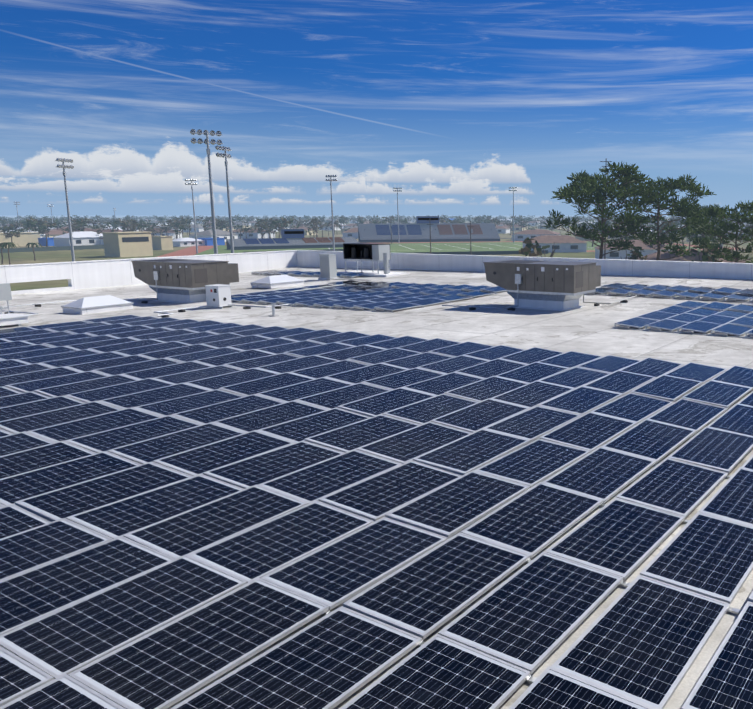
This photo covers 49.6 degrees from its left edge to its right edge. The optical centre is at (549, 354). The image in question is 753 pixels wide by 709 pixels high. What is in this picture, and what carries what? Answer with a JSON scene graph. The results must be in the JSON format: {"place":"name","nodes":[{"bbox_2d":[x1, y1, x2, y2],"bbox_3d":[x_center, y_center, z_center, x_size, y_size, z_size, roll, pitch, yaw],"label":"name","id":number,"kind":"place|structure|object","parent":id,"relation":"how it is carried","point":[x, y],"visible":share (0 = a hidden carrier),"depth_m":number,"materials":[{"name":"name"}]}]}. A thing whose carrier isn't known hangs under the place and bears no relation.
{"place":"outdoors","nodes":[
{"label":"outdoors","id":0,"kind":"place"},
{"bbox_2d":[0,267,752,708],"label":"roof deck","id":1,"kind":"structure","parent":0,"point":[586,327],"depth_m":29.56,"materials":[{"name":"white concrete"}]},
{"bbox_2d":[0,283,11,313],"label":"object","id":2,"kind":"object","parent":1,"relation":"on","point":[5,291],"visible":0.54,"depth_m":30.89,"materials":[{"name":"grey metal"}]},
{"bbox_2d":[0,313,30,325],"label":"skylight","id":3,"kind":"object","parent":1,"relation":"on","point":[11,319],"visible":0.88,"depth_m":29.51,"materials":[{"name":"white plastic"}]},
{"bbox_2d":[61,295,133,314],"bbox_3d":[-19.852,-2.240,34.512,1.480,0.650,2.380,5,11,28],"label":"skylight","id":4,"kind":"object","parent":1,"relation":"on","point":[94,304],"visible":0.96,"depth_m":33.98,"materials":[{"name":"plastic"}]},
{"bbox_2d":[0,250,297,294],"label":"parapet","id":5,"kind":"structure","parent":1,"relation":"attached to","point":[95,274],"depth_m":47.28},
{"bbox_2d":[131,259,238,302],"bbox_3d":[-18.094,-3.716,39.145,4.460,1.945,2.751,5,11,28],"label":"rooftop hvac unit","id":6,"kind":"object","parent":1,"relation":"on","point":[183,280],"visible":0.92,"depth_m":37.95,"materials":[{"name":"paint"}]},
{"bbox_2d":[205,284,232,308],"bbox_3d":[-14.909,-2.625,35.383,1.100,1.010,0.690,5,11,28],"label":"white cabinet","id":7,"kind":"object","parent":1,"relation":"on","point":[218,296],"visible":0.92,"depth_m":35.13,"materials":[{"name":"white metal"}]},
{"bbox_2d":[250,275,304,288],"bbox_3d":[-15.952,-4.328,46.093,1.680,0.650,2.580,5,11,28],"label":"skylight","id":8,"kind":"object","parent":1,"relation":"on","point":[275,281],"visible":0.98,"depth_m":45.40,"materials":[{"name":"plastic"}]},
{"bbox_2d":[252,270,364,277],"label":"solar panels","id":9,"kind":"object","parent":1,"relation":"on","point":[298,273],"visible":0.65,"depth_m":52.79,"materials":[{"name":"blue glass"}]},
{"bbox_2d":[1,271,636,317],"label":"roof services","id":10,"kind":"object","parent":1,"relation":"on","point":[165,314],"visible":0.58,"depth_m":34.45,"materials":[{"name":"grey metal"}]},
{"bbox_2d":[318,254,338,279],"bbox_3d":[-13.928,-5.524,49.444,1.000,1.600,0.800,5,11,28],"label":"grey cabinet","id":11,"kind":"object","parent":1,"relation":"on","point":[328,269],"visible":0.92,"depth_m":49.20,"materials":[{"name":"grey metal"}]},
{"bbox_2d":[231,280,506,312],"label":"solar panels","id":12,"kind":"object","parent":1,"relation":"on","point":[384,297],"visible":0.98,"depth_m":38.76,"materials":[{"name":"blue glass"}]},
{"bbox_2d":[337,243,409,276],"bbox_3d":[-11.820,-6.318,52.069,4.500,2.050,2.400,5,11,28],"label":"condenser rack","id":13,"kind":"object","parent":1,"relation":"on","point":[372,252],"visible":1,"depth_m":51.86,"materials":[{"name":"grey metal"}]},
{"bbox_2d":[0,315,752,708],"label":"solar panels","id":14,"kind":"object","parent":1,"relation":"on","point":[188,507],"visible":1,"depth_m":9.99,"materials":[{"name":"blue glass"}]},
{"bbox_2d":[297,250,752,279],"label":"parapet","id":15,"kind":"structure","parent":1,"relation":"attached to","point":[404,261],"depth_m":49.94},
{"bbox_2d":[483,260,600,310],"bbox_3d":[-0.272,-3.104,34.524,4.460,1.945,2.751,5,11,28],"label":"rooftop hvac unit","id":16,"kind":"object","parent":1,"relation":"on","point":[557,285],"visible":0.94,"depth_m":33.32,"materials":[{"name":"paint"}]},
{"bbox_2d":[585,283,752,301],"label":"solar panels","id":17,"kind":"object","parent":1,"relation":"on","point":[668,291],"visible":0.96,"depth_m":37.99,"materials":[{"name":"blue glass"}]},
{"bbox_2d":[612,300,752,338],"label":"solar panels","id":18,"kind":"object","parent":1,"relation":"on","point":[693,317],"visible":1,"depth_m":28.89,"materials":[{"name":"blue glass"}]},
{"bbox_2d":[0,216,752,290],"bbox_3d":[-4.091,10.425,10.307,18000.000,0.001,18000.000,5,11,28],"label":"ground","id":19,"kind":"structure","parent":0,"point":[54,256],"depth_m":245.61,"materials":[{"name":"green plant"}]},
{"bbox_2d":[0,242,41,264],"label":"trees","id":20,"kind":"object","parent":19,"relation":"on","point":[5,244],"visible":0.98,"depth_m":190.39,"materials":[{"name":"green plant"}]},
{"bbox_2d":[13,129,516,261],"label":"stadium lights","id":21,"kind":"object","parent":19,"relation":"on","point":[206,140],"visible":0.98,"depth_m":128.18,"materials":[{"name":"silver metal"}]},
{"bbox_2d":[0,238,547,254],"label":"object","id":22,"kind":"structure","parent":19,"relation":"on","point":[36,249],"depth_m":250.12,"materials":[{"name":"grey"}]},
{"bbox_2d":[0,214,752,261],"bbox_3d":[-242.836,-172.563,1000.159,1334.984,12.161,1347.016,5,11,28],"label":"trees","id":23,"kind":"object","parent":19,"relation":"on","point":[28,222],"visible":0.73,"depth_m":402.87,"materials":[{"name":"green plant"}]},
{"bbox_2d":[0,218,752,262],"bbox_3d":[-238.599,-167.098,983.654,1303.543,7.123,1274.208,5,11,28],"label":"buildings","id":24,"kind":"structure","parent":19,"relation":"on","point":[119,243],"depth_m":298.19,"materials":[{"name":"beige paint"}]},
{"bbox_2d":[358,216,499,242],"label":"grandstand","id":25,"kind":"object","parent":19,"relation":"on","point":[418,230],"visible":0.96,"depth_m":351.70,"materials":[{"name":"silver metal"}]},
{"bbox_2d":[390,158,725,258],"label":"utility poles","id":26,"kind":"object","parent":19,"relation":"on","point":[470,226],"visible":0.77,"depth_m":204.61,"materials":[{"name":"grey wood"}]},
{"bbox_2d":[542,162,667,258],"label":"pine","id":27,"kind":"object","parent":19,"relation":"on","point":[591,189],"visible":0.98,"depth_m":95.47,"materials":[{"name":"green plant"}]},
{"bbox_2d":[610,173,716,260],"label":"pine","id":28,"kind":"object","parent":19,"relation":"on","point":[682,210],"visible":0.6,"depth_m":98.71,"materials":[{"name":"green plant"}]},
{"bbox_2d":[679,204,731,249],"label":"pine","id":29,"kind":"object","parent":19,"relation":"on","point":[703,235],"visible":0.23,"depth_m":143.89,"materials":[{"name":"green plant"}]},
{"bbox_2d":[685,200,752,262],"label":"pine","id":30,"kind":"object","parent":19,"relation":"on","point":[736,216],"visible":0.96,"depth_m":90.19,"materials":[{"name":"green plant"}]},
{"bbox_2d":[0,0,752,215],"label":"sky","id":31,"kind":"structure","parent":0,"point":[454,105],"materials":[{"name":"blue"}]},
{"bbox_2d":[157,241,742,256],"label":"sports field","id":32,"kind":"structure","parent":0,"point":[405,247],"depth_m":280.34,"materials":[{"name":"green plant"}]},
{"bbox_2d":[226,229,359,249],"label":"bleachers","id":33,"kind":"object","parent":32,"relation":"on","point":[292,239],"visible":0.92,"depth_m":281.63,"materials":[{"name":"silver metal"}]}
]}

